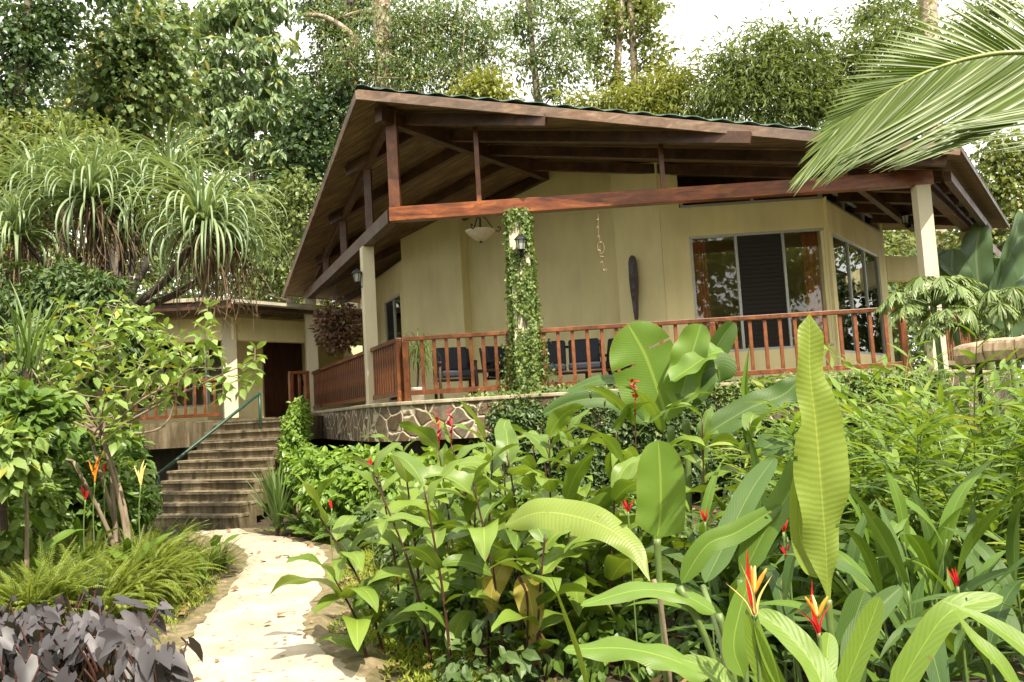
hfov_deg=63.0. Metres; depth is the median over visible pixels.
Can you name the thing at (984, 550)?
heliconia
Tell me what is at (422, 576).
leafy bush
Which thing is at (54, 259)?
leafy bush
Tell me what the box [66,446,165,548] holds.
leafy bush
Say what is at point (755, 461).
heliconia
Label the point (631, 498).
leafy bush
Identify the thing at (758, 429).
ginger clump
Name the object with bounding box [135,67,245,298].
forest tree
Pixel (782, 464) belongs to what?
ginger clump
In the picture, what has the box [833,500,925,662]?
heliconia
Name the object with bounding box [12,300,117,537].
leafy bush
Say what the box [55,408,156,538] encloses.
leafy bush
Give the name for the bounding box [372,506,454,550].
leafy bush
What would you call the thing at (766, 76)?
bamboo grove
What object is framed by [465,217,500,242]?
pendant lamp
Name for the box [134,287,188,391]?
leafy bush
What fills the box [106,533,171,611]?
heliconia
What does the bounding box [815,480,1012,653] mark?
heliconia
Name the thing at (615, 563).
canna
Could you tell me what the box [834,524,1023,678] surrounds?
heliconia
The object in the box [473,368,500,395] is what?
log table
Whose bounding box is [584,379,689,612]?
canna
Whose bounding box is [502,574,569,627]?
leafy bush
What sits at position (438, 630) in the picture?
leafy bush
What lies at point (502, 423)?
canna
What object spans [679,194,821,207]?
window
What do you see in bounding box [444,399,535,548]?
canna
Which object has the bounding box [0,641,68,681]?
purple taro
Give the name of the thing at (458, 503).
leafy bush
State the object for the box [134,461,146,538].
heliconia flower
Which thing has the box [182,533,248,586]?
heliconia
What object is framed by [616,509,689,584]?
canna
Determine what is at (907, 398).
ginger clump
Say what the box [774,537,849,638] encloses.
heliconia
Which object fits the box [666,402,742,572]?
canna
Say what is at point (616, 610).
leafy bush
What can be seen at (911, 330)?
leafy bush
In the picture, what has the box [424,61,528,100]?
yellow tree
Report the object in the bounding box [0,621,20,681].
purple taro
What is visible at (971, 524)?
heliconia
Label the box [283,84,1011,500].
veranda house
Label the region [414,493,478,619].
canna
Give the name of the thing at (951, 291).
split leaf plant
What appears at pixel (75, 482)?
leafy bush
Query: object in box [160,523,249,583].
grass clump
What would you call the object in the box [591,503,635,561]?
leafy bush
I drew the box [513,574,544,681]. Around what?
canna
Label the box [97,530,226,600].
feather fern
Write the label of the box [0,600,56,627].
purple taro
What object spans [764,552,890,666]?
heliconia
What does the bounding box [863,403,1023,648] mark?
ginger clump
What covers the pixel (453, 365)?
log armchair
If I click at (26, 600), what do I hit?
feather fern
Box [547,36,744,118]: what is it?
bamboo grove
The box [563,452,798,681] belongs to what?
banana plant
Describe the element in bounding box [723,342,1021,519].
ginger clump
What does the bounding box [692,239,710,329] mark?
curtain
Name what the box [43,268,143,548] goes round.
leafy bush
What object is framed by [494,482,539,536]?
leafy bush
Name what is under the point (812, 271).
curtain
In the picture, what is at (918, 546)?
heliconia
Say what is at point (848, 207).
window
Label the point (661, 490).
banana plant
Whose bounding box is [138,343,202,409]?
window
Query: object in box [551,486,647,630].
canna
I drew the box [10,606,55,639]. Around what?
purple taro
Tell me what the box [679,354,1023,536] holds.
ginger clump
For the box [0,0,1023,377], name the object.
sky
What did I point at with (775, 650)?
heliconia
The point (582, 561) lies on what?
leafy bush
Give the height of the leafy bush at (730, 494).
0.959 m
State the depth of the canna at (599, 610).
5.08 m
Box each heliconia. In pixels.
[0,507,85,581]
[19,516,118,565]
[50,519,138,558]
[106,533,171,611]
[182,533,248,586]
[628,556,778,681]
[644,512,780,606]
[646,543,891,681]
[651,462,779,599]
[656,526,755,638]
[672,427,844,579]
[674,520,822,657]
[674,549,779,624]
[675,539,782,615]
[679,550,883,681]
[680,542,846,681]
[686,540,778,600]
[690,503,844,648]
[708,488,880,637]
[708,560,805,629]
[759,527,983,681]
[760,537,1023,681]
[760,573,900,655]
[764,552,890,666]
[767,487,1021,681]
[767,555,846,635]
[769,503,848,623]
[769,536,849,636]
[770,562,825,623]
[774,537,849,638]
[775,580,891,681]
[781,494,1015,681]
[782,529,983,679]
[788,501,925,617]
[789,314,849,671]
[797,584,1023,681]
[812,504,946,678]
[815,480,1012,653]
[832,548,982,651]
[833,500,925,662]
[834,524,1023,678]
[837,459,1023,607]
[839,541,1023,681]
[841,458,986,679]
[850,485,909,554]
[868,485,1023,681]
[878,557,1023,681]
[890,593,1023,613]
[895,524,995,629]
[934,480,1014,591]
[941,498,1023,681]
[944,495,1023,668]
[953,533,1023,667]
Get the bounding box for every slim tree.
[573,0,667,103]
[607,0,686,105]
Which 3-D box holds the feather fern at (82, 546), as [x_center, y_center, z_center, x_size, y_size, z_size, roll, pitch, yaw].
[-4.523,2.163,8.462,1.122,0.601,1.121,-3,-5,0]
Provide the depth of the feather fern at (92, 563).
6.93 m
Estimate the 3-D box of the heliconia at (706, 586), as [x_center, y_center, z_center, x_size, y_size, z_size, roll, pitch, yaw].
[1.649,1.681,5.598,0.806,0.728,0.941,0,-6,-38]
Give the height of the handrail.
2.251 m
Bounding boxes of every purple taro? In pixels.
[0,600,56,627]
[0,608,50,680]
[0,611,72,680]
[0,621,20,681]
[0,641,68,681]
[4,595,19,619]
[4,616,100,681]
[5,606,72,671]
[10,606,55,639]
[14,588,101,658]
[26,610,117,667]
[32,618,132,681]
[37,623,124,681]
[51,582,135,625]
[55,624,160,681]
[58,605,154,675]
[88,598,177,646]
[98,640,188,681]
[114,637,202,681]
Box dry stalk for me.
[651,579,672,681]
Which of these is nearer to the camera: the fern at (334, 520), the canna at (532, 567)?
the canna at (532, 567)
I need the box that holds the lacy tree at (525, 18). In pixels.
[478,0,614,104]
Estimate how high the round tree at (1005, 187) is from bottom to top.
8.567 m
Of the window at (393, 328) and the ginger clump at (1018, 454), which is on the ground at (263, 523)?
the ginger clump at (1018, 454)
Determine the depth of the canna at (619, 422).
5.93 m
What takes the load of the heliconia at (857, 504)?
on the ground at (263, 523)
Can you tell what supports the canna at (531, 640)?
on the ground at (263, 523)
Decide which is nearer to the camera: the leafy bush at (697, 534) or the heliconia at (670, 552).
the heliconia at (670, 552)
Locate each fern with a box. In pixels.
[0,535,118,625]
[0,536,109,609]
[0,537,75,582]
[0,538,102,582]
[0,542,113,613]
[0,544,97,588]
[0,549,119,625]
[0,549,135,598]
[0,559,102,628]
[1,539,74,569]
[6,529,104,565]
[13,536,147,612]
[30,522,134,572]
[46,539,176,634]
[51,536,110,555]
[75,525,195,610]
[87,525,202,608]
[96,512,216,570]
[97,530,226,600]
[100,524,199,571]
[107,523,227,596]
[276,503,328,528]
[288,508,338,538]
[310,514,363,541]
[342,515,381,542]
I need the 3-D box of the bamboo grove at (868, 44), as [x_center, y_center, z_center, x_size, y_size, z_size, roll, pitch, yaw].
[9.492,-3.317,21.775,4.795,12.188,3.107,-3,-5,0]
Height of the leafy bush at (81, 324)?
3.590 m
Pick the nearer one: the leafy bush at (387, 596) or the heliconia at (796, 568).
the heliconia at (796, 568)
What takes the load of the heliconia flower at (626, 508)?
on the ground at (263, 523)
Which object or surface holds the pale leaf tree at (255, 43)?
on the ground at (263, 523)
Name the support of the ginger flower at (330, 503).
on the ground at (263, 523)
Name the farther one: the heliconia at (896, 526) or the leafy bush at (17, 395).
the leafy bush at (17, 395)
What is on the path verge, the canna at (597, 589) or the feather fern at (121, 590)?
the feather fern at (121, 590)
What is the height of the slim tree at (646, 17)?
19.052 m
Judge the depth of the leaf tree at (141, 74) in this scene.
19.26 m
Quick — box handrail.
[152,392,261,514]
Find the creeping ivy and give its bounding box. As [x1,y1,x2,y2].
[495,207,558,395]
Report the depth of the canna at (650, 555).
5.86 m
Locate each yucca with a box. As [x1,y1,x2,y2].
[0,281,71,380]
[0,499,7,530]
[238,460,310,535]
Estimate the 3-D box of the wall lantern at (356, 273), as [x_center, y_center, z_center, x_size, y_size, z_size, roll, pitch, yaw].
[-2.568,-1.056,13.995,0.248,0.333,0.173,-3,-5,0]
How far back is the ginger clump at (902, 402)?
5.63 m
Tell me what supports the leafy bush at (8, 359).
on the ground at (263, 523)
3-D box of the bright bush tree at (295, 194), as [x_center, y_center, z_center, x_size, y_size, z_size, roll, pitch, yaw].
[-7.219,-0.667,26.259,3.504,9.565,2.727,-3,-5,0]
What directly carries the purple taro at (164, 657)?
on the ground at (263, 523)
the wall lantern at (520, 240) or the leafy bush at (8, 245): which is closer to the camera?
the wall lantern at (520, 240)
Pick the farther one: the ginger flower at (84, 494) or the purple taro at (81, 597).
the ginger flower at (84, 494)
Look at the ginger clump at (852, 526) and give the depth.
5.25 m
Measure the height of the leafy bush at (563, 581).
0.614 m
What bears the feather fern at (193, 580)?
on the ground at (263, 523)
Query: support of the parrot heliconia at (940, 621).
on the ground at (263, 523)
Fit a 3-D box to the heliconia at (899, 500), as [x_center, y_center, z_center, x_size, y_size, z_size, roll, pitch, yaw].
[1.930,1.218,4.071,0.812,1.305,0.733,-5,-5,18]
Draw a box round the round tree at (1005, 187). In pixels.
[882,123,1023,424]
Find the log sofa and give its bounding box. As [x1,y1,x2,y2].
[536,338,605,386]
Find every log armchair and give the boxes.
[432,347,478,398]
[479,346,515,395]
[584,338,635,386]
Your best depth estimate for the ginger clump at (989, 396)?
6.46 m
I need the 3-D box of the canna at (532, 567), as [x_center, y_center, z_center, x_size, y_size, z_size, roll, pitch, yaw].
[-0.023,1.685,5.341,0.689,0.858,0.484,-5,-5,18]
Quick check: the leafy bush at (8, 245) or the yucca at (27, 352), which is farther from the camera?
the leafy bush at (8, 245)
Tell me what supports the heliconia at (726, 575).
on the ground at (263, 523)
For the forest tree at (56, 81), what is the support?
on the ground at (263, 523)
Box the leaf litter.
[136,492,1023,681]
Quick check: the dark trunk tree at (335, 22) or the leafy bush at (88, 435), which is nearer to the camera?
the leafy bush at (88, 435)
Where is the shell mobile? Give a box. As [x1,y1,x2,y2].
[596,218,606,271]
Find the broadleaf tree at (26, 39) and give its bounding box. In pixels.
[0,0,163,355]
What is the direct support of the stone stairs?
on the ground at (263, 523)
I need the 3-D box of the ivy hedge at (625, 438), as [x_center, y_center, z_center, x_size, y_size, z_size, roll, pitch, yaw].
[1.628,1.357,11.750,4.531,1.694,0.679,-4,-5,3]
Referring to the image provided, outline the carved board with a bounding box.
[628,255,638,319]
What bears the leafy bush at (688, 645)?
on the ground at (263, 523)
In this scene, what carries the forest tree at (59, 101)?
on the ground at (263, 523)
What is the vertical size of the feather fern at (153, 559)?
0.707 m
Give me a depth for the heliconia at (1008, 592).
3.09 m
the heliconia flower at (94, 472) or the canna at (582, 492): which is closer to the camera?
the canna at (582, 492)
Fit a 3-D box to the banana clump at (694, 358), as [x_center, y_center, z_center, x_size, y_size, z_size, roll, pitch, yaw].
[1.460,0.976,7.065,2.244,2.358,0.720,-5,-5,21]
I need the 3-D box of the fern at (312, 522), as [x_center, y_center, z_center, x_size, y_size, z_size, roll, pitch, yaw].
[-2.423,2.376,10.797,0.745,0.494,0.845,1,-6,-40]
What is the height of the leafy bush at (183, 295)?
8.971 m
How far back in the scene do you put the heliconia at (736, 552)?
5.29 m
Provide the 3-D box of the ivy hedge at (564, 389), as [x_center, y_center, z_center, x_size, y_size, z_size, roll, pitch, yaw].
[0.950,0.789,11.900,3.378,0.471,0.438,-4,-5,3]
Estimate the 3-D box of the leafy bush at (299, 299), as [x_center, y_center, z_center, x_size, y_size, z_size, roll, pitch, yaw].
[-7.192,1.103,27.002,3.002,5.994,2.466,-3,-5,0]
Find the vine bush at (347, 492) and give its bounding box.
[276,438,467,527]
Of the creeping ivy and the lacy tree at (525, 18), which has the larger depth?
the lacy tree at (525, 18)
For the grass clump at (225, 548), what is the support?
on the ground at (263, 523)
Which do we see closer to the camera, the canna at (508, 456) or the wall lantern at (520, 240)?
the canna at (508, 456)
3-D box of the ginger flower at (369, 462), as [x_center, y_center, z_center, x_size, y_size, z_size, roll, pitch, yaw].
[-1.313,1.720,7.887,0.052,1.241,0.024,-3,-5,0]
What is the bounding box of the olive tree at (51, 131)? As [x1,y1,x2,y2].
[0,96,165,259]
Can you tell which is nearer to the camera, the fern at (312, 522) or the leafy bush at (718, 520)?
the leafy bush at (718, 520)
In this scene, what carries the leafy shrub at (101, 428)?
on the ground at (263, 523)
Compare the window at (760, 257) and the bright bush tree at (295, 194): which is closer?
the window at (760, 257)
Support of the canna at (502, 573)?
on the ground at (263, 523)
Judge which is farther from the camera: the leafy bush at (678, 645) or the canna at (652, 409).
the canna at (652, 409)
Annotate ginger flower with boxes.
[80,485,88,569]
[103,463,106,548]
[328,499,332,559]
[367,458,374,573]
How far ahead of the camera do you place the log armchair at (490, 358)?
14.12 m
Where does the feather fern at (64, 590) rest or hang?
on the ground at (263, 523)
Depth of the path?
6.30 m
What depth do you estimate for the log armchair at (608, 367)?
13.71 m
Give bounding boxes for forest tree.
[1,43,85,252]
[30,41,214,286]
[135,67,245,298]
[191,65,317,301]
[263,57,372,306]
[884,230,950,368]
[893,151,1023,389]
[967,133,1023,386]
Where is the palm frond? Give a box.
[787,0,1023,195]
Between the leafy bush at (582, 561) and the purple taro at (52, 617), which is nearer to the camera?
the purple taro at (52, 617)
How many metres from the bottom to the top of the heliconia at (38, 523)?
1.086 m
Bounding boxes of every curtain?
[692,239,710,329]
[800,231,824,343]
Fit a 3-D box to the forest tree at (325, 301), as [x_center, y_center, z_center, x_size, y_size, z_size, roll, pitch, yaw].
[-8.610,-4.116,39.615,10.833,18.778,6.840,-3,-5,0]
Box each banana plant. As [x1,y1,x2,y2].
[551,576,587,681]
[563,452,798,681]
[635,440,685,681]
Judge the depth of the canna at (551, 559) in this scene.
4.81 m
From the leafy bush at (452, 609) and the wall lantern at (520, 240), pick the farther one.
the wall lantern at (520, 240)
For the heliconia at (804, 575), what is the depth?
5.28 m
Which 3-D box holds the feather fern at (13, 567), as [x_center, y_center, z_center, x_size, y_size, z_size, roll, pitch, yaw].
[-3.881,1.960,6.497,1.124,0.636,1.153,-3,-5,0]
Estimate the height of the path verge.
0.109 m
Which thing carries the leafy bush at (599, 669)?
on the ground at (263, 523)
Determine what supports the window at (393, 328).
in the veranda house
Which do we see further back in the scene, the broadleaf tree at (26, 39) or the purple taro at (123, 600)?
the broadleaf tree at (26, 39)
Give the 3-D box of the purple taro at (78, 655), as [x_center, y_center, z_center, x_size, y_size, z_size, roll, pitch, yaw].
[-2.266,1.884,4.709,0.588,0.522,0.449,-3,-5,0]
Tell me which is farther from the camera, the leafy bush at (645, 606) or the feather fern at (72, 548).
the feather fern at (72, 548)
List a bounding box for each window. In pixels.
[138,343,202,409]
[204,343,218,403]
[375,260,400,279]
[385,293,404,402]
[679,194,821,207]
[689,228,833,351]
[817,193,880,232]
[832,233,885,354]
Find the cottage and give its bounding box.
[131,296,364,490]
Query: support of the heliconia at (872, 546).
on the ground at (263, 523)
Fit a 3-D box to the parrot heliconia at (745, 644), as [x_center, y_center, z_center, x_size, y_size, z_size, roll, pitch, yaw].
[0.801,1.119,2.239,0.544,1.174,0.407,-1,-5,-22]
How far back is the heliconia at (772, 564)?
5.40 m
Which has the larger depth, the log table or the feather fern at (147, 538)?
the log table
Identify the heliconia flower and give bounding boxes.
[89,454,102,549]
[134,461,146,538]
[621,500,639,681]
[700,509,715,656]
[780,545,798,681]
[782,520,796,681]
[947,569,967,681]
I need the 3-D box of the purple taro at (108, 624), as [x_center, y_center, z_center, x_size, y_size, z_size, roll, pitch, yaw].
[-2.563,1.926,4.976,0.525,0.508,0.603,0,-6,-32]
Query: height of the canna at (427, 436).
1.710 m
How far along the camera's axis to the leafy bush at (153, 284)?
26.57 m
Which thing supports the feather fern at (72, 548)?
on the ground at (263, 523)
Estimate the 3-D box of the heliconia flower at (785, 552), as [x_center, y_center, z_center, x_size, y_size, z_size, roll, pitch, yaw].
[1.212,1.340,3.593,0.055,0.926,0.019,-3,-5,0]
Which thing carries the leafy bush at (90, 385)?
on the ground at (263, 523)
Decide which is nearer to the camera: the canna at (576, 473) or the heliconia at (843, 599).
the heliconia at (843, 599)
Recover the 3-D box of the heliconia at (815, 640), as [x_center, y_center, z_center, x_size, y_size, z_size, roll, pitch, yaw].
[1.836,1.373,4.381,0.816,1.065,0.746,0,-6,-34]
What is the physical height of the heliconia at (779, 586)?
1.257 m
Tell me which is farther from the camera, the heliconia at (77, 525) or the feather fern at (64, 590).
the heliconia at (77, 525)
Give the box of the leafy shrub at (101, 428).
[0,289,266,565]
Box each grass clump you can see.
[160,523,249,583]
[193,526,257,575]
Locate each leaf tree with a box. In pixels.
[47,0,221,276]
[162,0,312,299]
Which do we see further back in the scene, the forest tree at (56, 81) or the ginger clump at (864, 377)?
the forest tree at (56, 81)
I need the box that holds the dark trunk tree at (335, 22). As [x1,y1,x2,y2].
[288,0,404,308]
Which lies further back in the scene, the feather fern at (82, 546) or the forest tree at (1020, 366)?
the forest tree at (1020, 366)
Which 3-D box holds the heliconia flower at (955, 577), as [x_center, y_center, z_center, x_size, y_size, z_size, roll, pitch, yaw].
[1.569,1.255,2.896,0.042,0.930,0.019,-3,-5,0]
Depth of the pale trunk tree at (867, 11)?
27.70 m
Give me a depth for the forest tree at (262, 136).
38.99 m
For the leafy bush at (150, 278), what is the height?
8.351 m
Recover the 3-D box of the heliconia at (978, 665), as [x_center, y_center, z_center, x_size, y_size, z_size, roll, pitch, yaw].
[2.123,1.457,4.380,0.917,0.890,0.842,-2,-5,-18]
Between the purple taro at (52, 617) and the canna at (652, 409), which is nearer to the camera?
the purple taro at (52, 617)
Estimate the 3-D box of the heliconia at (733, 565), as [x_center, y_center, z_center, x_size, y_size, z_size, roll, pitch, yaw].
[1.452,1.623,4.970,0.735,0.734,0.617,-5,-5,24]
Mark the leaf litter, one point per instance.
(483, 650)
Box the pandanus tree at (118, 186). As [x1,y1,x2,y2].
[0,110,294,559]
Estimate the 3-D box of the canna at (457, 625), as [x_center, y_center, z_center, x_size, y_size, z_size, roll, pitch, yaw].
[-0.497,1.383,5.020,0.567,1.440,0.634,-2,-5,-21]
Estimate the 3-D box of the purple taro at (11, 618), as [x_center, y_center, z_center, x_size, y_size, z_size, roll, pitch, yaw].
[-3.074,1.974,5.356,0.465,0.514,0.518,-6,-5,26]
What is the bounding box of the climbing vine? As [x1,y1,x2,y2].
[275,395,313,512]
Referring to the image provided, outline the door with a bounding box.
[263,342,303,416]
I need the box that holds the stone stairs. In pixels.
[148,415,323,529]
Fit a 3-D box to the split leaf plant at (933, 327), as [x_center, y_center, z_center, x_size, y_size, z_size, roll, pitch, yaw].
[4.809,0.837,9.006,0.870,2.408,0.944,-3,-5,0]
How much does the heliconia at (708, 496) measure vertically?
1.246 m
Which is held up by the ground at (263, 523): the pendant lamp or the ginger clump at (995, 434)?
the ginger clump at (995, 434)
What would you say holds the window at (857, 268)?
in the veranda house
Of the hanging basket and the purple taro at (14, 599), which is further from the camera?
the hanging basket
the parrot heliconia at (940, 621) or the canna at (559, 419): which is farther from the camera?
the canna at (559, 419)
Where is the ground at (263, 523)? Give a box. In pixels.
[9,381,1023,681]
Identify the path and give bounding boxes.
[180,528,366,681]
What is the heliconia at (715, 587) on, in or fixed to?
on the ground at (263, 523)
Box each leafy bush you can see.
[0,232,64,341]
[0,242,102,365]
[0,256,61,525]
[0,261,79,385]
[0,291,44,390]
[0,373,82,579]
[0,377,83,410]
[0,410,59,503]
[0,473,74,568]
[7,439,132,539]
[7,451,88,524]
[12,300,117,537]
[24,253,109,539]
[31,274,132,552]
[33,414,92,534]
[34,337,144,540]
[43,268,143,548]
[49,386,98,543]
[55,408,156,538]
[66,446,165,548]
[71,233,175,300]
[74,321,155,403]
[76,469,162,537]
[89,404,149,450]
[104,300,169,539]
[107,215,219,298]
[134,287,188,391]
[145,218,272,298]
[271,285,320,304]
[351,491,417,546]
[360,578,432,633]
[364,507,445,571]
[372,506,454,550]
[382,586,472,644]
[386,590,503,652]
[399,542,503,603]
[405,586,485,627]
[430,609,551,681]
[443,539,550,610]
[449,496,481,526]
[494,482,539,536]
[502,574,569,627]
[512,579,591,641]
[513,545,601,583]
[543,609,662,681]
[544,582,607,650]
[556,602,670,657]
[559,477,617,505]
[559,596,666,664]
[569,581,654,620]
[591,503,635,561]
[592,513,698,599]
[610,493,635,513]
[630,509,708,572]
[657,614,788,681]
[669,607,795,678]
[671,515,788,603]
[685,594,779,645]
[693,519,802,583]
[715,484,770,513]
[770,531,833,580]
[884,245,918,354]
[887,250,957,370]
[911,245,1023,368]
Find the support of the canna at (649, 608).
on the ground at (263, 523)
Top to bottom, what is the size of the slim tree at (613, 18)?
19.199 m
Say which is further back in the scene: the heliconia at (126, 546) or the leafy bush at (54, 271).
the leafy bush at (54, 271)
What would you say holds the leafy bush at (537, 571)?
on the ground at (263, 523)
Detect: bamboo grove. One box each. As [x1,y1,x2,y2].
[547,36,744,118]
[660,0,862,128]
[782,0,955,133]
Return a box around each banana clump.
[543,321,798,582]
[937,211,1023,432]
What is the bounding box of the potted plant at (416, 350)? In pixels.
[383,328,444,400]
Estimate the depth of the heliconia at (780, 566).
4.91 m
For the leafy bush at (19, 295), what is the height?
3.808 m
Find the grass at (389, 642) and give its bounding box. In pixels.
[44,500,1009,681]
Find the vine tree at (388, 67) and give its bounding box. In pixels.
[295,0,526,101]
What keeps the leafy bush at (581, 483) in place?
on the ground at (263, 523)
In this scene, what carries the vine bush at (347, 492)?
on the ground at (263, 523)
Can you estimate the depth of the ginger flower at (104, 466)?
7.63 m
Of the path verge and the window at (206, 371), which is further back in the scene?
the window at (206, 371)
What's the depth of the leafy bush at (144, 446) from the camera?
11.96 m
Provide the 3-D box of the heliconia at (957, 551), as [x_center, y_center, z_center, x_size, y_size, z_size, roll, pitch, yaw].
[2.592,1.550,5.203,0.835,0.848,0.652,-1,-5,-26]
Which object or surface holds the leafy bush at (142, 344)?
on the ground at (263, 523)
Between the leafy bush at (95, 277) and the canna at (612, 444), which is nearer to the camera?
the canna at (612, 444)
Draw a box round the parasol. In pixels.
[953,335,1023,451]
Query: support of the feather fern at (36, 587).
on the ground at (263, 523)
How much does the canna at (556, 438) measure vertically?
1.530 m
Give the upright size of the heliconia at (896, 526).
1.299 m
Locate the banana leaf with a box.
[504,498,649,580]
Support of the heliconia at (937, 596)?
on the ground at (263, 523)
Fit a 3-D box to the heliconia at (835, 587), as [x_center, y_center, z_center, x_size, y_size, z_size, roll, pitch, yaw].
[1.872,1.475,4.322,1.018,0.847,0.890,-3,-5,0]
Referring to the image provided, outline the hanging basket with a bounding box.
[308,276,362,356]
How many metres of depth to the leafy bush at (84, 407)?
10.41 m
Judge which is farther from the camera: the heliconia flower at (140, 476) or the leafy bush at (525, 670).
the heliconia flower at (140, 476)
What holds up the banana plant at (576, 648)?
on the ground at (263, 523)
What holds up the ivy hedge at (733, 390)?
attached to the veranda house
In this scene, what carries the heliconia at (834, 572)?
on the ground at (263, 523)
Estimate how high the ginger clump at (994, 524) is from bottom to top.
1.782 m
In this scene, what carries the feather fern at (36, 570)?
on the ground at (263, 523)
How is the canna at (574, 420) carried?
on the ground at (263, 523)
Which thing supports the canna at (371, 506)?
on the ground at (263, 523)
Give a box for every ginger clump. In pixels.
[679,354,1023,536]
[682,345,1023,523]
[694,341,1018,512]
[708,364,1022,491]
[715,400,1023,626]
[722,390,1023,591]
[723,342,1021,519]
[754,374,996,515]
[763,352,1019,478]
[766,415,976,519]
[773,344,1023,551]
[788,321,1023,577]
[824,373,1023,661]
[839,371,1023,485]
[840,354,1023,610]
[847,354,1023,576]
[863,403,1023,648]
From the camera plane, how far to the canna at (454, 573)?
5.73 m
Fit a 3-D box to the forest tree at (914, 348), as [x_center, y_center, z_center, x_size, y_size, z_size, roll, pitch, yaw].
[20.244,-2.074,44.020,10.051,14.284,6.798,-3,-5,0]
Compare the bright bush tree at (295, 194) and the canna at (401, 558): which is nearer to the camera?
the canna at (401, 558)
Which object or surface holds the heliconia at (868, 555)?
on the ground at (263, 523)
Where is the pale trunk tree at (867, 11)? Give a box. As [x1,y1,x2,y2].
[839,0,1023,369]
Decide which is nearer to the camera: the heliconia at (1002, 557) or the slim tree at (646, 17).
the heliconia at (1002, 557)
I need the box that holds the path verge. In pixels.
[154,528,396,681]
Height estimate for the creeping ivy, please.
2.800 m
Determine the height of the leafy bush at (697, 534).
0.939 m
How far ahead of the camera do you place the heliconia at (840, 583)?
3.96 m
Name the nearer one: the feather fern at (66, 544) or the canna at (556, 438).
the canna at (556, 438)
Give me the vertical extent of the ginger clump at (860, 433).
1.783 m
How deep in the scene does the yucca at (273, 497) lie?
11.40 m
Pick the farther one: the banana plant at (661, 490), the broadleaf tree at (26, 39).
the broadleaf tree at (26, 39)
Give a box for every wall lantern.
[351,268,362,287]
[514,234,526,256]
[900,211,910,228]
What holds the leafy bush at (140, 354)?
on the ground at (263, 523)
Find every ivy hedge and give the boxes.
[463,380,616,410]
[469,377,792,499]
[705,365,952,408]
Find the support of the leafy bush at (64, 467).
on the ground at (263, 523)
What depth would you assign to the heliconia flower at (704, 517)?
4.21 m
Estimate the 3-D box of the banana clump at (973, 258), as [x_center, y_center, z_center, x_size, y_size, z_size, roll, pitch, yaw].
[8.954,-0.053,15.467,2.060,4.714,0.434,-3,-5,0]
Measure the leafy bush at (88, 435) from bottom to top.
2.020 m
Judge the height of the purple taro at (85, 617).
0.508 m
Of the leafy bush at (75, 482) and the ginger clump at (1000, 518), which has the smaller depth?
the ginger clump at (1000, 518)
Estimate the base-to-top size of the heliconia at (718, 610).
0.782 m
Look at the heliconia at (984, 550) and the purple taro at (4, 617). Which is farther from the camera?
the purple taro at (4, 617)
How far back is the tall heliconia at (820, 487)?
2.86 m
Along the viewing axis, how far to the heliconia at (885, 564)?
3.60 m
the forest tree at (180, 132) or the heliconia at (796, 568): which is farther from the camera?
the forest tree at (180, 132)
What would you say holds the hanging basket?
hanging from the veranda house
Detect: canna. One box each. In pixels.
[270,551,411,657]
[289,470,419,653]
[338,456,414,596]
[343,442,448,663]
[350,434,448,646]
[360,438,449,584]
[383,451,490,663]
[398,410,485,607]
[398,443,475,567]
[403,476,509,618]
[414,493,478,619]
[421,408,502,573]
[424,441,560,675]
[438,493,478,602]
[440,424,528,664]
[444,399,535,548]
[456,418,536,632]
[457,541,560,644]
[470,427,558,610]
[482,555,520,640]
[486,526,612,681]
[495,536,545,601]
[502,424,548,547]
[506,403,596,649]
[513,427,576,576]
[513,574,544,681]
[514,450,630,634]
[528,630,548,681]
[534,409,597,566]
[537,431,639,581]
[543,457,693,664]
[548,531,668,622]
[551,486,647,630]
[557,543,616,654]
[561,402,650,614]
[562,560,657,617]
[569,423,678,636]
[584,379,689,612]
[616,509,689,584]
[619,513,680,612]
[621,384,725,625]
[626,532,675,619]
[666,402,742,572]
[706,409,791,586]
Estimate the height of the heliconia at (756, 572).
1.000 m
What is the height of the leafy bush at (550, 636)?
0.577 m
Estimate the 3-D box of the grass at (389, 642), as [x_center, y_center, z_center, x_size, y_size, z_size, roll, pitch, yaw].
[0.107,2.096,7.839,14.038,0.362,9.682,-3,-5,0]
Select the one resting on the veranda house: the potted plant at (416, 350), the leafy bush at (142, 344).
the potted plant at (416, 350)
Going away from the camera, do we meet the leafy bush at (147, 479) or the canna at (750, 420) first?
the canna at (750, 420)
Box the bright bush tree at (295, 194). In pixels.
[234,165,321,302]
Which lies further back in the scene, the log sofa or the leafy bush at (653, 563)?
the log sofa
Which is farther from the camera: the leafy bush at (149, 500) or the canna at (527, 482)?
the leafy bush at (149, 500)
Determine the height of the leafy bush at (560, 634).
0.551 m
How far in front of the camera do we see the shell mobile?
12.24 m
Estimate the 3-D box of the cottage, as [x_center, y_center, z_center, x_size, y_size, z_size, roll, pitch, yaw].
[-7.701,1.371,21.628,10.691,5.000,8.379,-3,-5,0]
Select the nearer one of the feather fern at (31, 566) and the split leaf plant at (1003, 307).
the feather fern at (31, 566)
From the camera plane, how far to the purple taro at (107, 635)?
4.84 m
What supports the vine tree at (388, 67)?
on the ground at (263, 523)
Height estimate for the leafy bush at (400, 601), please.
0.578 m
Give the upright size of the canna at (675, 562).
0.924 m
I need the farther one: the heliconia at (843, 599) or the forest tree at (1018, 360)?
the forest tree at (1018, 360)
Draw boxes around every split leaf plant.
[873,275,991,456]
[913,304,1004,447]
[975,287,1023,464]

